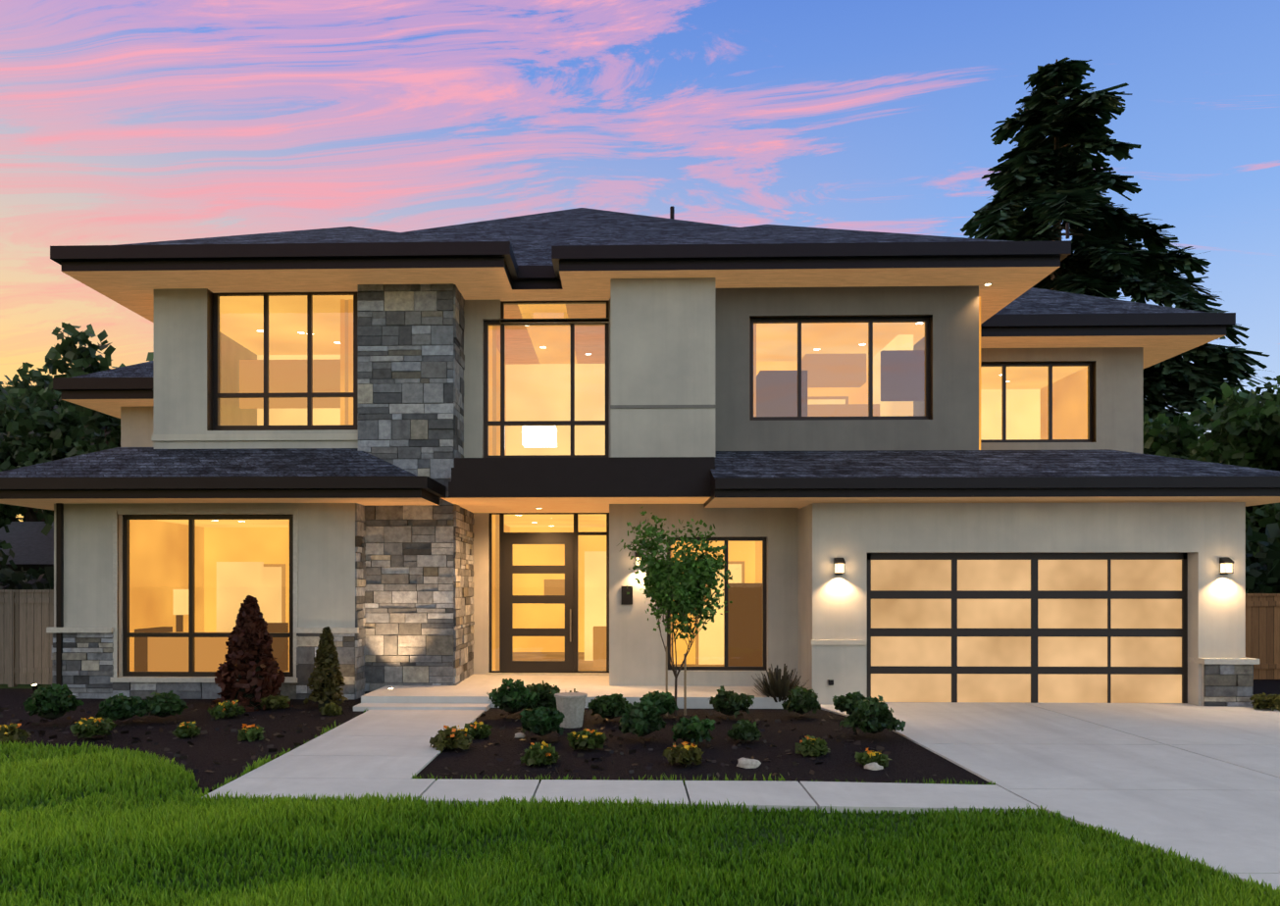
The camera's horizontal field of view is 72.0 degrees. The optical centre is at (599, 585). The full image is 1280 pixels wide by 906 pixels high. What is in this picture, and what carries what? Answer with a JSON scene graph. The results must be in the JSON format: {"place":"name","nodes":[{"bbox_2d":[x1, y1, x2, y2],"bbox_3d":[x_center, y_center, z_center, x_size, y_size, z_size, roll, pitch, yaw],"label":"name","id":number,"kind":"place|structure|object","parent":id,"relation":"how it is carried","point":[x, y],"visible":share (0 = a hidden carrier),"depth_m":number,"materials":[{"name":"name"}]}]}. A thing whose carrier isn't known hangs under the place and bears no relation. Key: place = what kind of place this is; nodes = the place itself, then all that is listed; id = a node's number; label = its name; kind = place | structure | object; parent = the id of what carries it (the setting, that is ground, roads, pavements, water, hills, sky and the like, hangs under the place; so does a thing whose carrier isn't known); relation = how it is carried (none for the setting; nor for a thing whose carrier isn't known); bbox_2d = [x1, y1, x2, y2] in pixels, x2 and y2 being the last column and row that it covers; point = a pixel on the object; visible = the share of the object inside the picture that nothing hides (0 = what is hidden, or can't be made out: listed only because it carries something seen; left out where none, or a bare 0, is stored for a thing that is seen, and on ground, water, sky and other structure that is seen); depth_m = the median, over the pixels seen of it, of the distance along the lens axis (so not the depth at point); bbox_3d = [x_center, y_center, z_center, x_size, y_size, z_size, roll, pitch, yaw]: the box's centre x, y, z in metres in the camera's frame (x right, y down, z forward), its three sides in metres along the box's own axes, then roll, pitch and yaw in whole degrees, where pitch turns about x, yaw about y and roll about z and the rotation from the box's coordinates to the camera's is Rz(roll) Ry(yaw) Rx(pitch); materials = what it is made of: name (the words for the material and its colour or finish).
{"place":"outdoors","nodes":[
{"label":"outdoors","id":0,"kind":"place"},
{"bbox_2d":[129,295,1087,671],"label":"house interiors","id":1,"kind":"object","parent":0,"point":[588,552],"depth_m":18.43,"materials":[{"name":"beige paint"}]},
{"bbox_2d":[0,684,1279,905],"bbox_3d":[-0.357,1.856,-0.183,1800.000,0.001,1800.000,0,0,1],"label":"lawn","id":2,"kind":"structure","parent":0,"point":[734,842],"depth_m":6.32,"materials":[{"name":"green plant"}]},
{"bbox_2d":[0,469,27,569],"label":"tree","id":3,"kind":"object","parent":2,"relation":"on","point":[7,511],"visible":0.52,"depth_m":25.15,"materials":[{"name":"green plant"}]},
{"bbox_2d":[0,589,53,687],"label":"fence","id":4,"kind":"object","parent":2,"relation":"on","point":[26,618],"visible":0.31,"depth_m":16.08,"materials":[{"name":"brown wood"}]},
{"bbox_2d":[0,521,53,581],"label":"neighbour house","id":5,"kind":"structure","parent":2,"relation":"on","point":[32,545],"depth_m":28.75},
{"bbox_2d":[0,381,53,521],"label":"tree","id":6,"kind":"object","parent":2,"relation":"on","point":[31,515],"visible":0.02,"depth_m":31.30,"materials":[{"name":"green plant"}]},
{"bbox_2d":[1,361,115,461],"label":"tree","id":7,"kind":"object","parent":2,"relation":"on","point":[41,381],"depth_m":26.45,"materials":[{"name":"green plant"}]},
{"bbox_2d":[0,322,153,535],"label":"tree","id":8,"kind":"object","parent":2,"relation":"on","point":[69,431],"visible":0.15,"depth_m":23.70,"materials":[{"name":"green plant"}]},
{"bbox_2d":[353,674,788,712],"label":"porch slab","id":9,"kind":"structure","parent":2,"relation":"on","point":[471,692],"depth_m":13.57,"materials":[{"name":"concrete"}]},
{"bbox_2d":[0,205,1279,685],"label":"house roofs","id":10,"kind":"structure","parent":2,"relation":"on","point":[577,255],"depth_m":13.91,"materials":[{"name":"black"}]},
{"bbox_2d":[833,558,845,574],"bbox_3d":[3.610,-0.289,13.255,0.140,0.260,0.130,0,0,1],"label":"wall light","id":11,"kind":"object","parent":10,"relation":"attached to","point":[839,563],"depth_m":13.21,"materials":[{"name":"white glass"}]},
{"bbox_2d":[867,553,1187,703],"bbox_3d":[6.645,0.680,13.523,5.072,2.410,0.060,0,0,1],"label":"garage door","id":12,"kind":"structure","parent":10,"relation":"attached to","point":[1071,628],"depth_m":13.52,"materials":[{"name":"beige glass"}]},
{"bbox_2d":[1219,557,1233,574],"bbox_3d":[9.332,-0.289,13.109,0.140,0.260,0.130,0,0,1],"label":"wall light","id":13,"kind":"object","parent":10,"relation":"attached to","point":[1226,565],"depth_m":13.07,"materials":[{"name":"white glass"}]},
{"bbox_2d":[0,679,1279,793],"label":"mulch beds","id":14,"kind":"object","parent":2,"relation":"on","point":[906,756],"visible":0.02,"depth_m":10.02,"materials":[{"name":"brown soil"}]},
{"bbox_2d":[31,683,37,691],"bbox_3d":[-9.405,1.750,14.639,0.086,0.213,0.098,0,0,1],"label":"path light","id":15,"kind":"object","parent":14,"relation":"on","point":[34,687],"visible":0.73,"depth_m":14.62,"materials":[{"name":"grey metal"}]},
{"bbox_2d":[554,692,587,728],"bbox_3d":[-0.377,1.616,11.375,0.419,0.420,0.430,0,0,1],"label":"planter pot","id":16,"kind":"object","parent":14,"relation":"on","point":[570,706],"visible":0.94,"depth_m":11.23,"materials":[{"name":"concrete"}]},
{"bbox_2d":[0,595,1279,777],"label":"shrub foliage","id":17,"kind":"object","parent":14,"relation":"on","point":[250,628],"visible":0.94,"depth_m":11.50,"materials":[{"name":"green plant"}]},
{"bbox_2d":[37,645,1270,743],"bbox_3d":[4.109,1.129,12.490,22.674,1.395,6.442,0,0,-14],"label":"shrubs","id":18,"kind":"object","parent":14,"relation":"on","point":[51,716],"visible":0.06,"depth_m":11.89,"materials":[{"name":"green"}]},
{"bbox_2d":[617,506,733,716],"bbox_3d":[1.067,0.340,12.392,1.301,2.974,1.724,0,0,-40],"label":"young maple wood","id":19,"kind":"object","parent":14,"relation":"on","point":[676,587],"visible":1,"depth_m":12.10,"materials":[{"name":"green plant"}]},
{"bbox_2d":[665,646,686,716],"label":"tree stakes","id":20,"kind":"object","parent":14,"relation":"on","point":[685,689],"visible":0.96,"depth_m":12.31,"materials":[{"name":"brown wood"}]},
{"bbox_2d":[514,732,883,770],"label":"garden rocks","id":21,"kind":"object","parent":14,"relation":"on","point":[746,763],"visible":1,"depth_m":8.77,"materials":[{"name":"grey stone"}]},
{"bbox_2d":[1245,593,1279,679],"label":"fence","id":22,"kind":"object","parent":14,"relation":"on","point":[1262,628],"depth_m":16.89,"materials":[{"name":"brown wood"}]},
{"bbox_2d":[0,522,1279,593],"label":"fence","id":23,"kind":"object","parent":2,"relation":"on","point":[1260,581],"visible":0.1,"depth_m":17.85,"materials":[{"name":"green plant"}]},
{"bbox_2d":[959,56,1271,570],"bbox_3d":[17.647,-6.625,34.531,21.892,26.638,21.090,0,0,-42],"label":"conifer tree","id":24,"kind":"object","parent":2,"relation":"on","point":[1053,182],"visible":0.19,"depth_m":31.59,"materials":[{"name":"green plant"}]},
{"bbox_2d":[1143,375,1279,518],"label":"tree","id":25,"kind":"object","parent":2,"relation":"on","point":[1242,426],"visible":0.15,"depth_m":22.51,"materials":[{"name":"green plant"}]},
{"bbox_2d":[1243,376,1279,403],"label":"tree","id":26,"kind":"object","parent":2,"relation":"on","point":[1264,395],"visible":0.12,"depth_m":30.25,"materials":[{"name":"green plant"}]},
{"bbox_2d":[1245,503,1279,571],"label":"tree","id":27,"kind":"object","parent":2,"relation":"on","point":[1259,520],"visible":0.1,"depth_m":20.45,"materials":[{"name":"green plant"}]},
{"bbox_2d":[1245,400,1279,513],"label":"tree","id":28,"kind":"object","parent":2,"relation":"on","point":[1269,410],"visible":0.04,"depth_m":21.10,"materials":[{"name":"green plant"}]},
{"bbox_2d":[0,0,1279,521],"label":"sky","id":29,"kind":"structure","parent":0,"point":[123,122],"materials":[{"name":"blue"}]},
{"bbox_2d":[53,277,1245,706],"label":"house walls","id":30,"kind":"structure","parent":0,"point":[678,366],"depth_m":14.31,"materials":[{"name":"beige paint"}]},
{"bbox_2d":[489,512,609,672],"bbox_3d":[-0.954,0.134,16.381,2.264,3.054,0.154,0,0,1],"label":"front door","id":31,"kind":"structure","parent":30,"relation":"in","point":[508,599],"depth_m":16.38,"materials":[{"name":"black wood"}]},
{"bbox_2d":[122,291,1092,676],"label":"window frames","id":32,"kind":"structure","parent":30,"relation":"in","point":[266,395],"depth_m":14.94,"materials":[{"name":"black metal"}]},
{"bbox_2d":[128,294,1088,671],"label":"window","id":33,"kind":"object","parent":32,"relation":"in","point":[540,428],"visible":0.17,"depth_m":15.00,"materials":[{"name":"clear glass"}]},
{"bbox_2d":[634,552,641,567],"bbox_3d":[0.645,-0.418,14.431,0.140,0.260,0.130,0,0,1],"label":"wall light","id":34,"kind":"object","parent":30,"relation":"attached to","point":[637,556],"depth_m":14.38,"materials":[{"name":"grey metal"}]},
{"bbox_2d":[51,283,1253,707],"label":"stone cladding","id":35,"kind":"structure","parent":30,"relation":"attached to","point":[410,340],"depth_m":14.56,"materials":[{"name":"grey stone"}]},
{"bbox_2d":[46,510,1259,682],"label":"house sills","id":36,"kind":"structure","parent":30,"relation":"attached to","point":[1221,661],"depth_m":14.13,"materials":[{"name":"beige concrete"}]},
{"bbox_2d":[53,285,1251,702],"bbox_3d":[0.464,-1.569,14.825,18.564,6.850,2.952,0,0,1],"label":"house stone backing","id":37,"kind":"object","parent":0,"point":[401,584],"visible":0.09,"depth_m":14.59,"materials":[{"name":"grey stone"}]},
{"bbox_2d":[202,702,1279,894],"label":"concrete driveway","id":38,"kind":"structure","parent":0,"point":[1200,783],"depth_m":8.27,"materials":[{"name":"grey concrete"}]}
]}

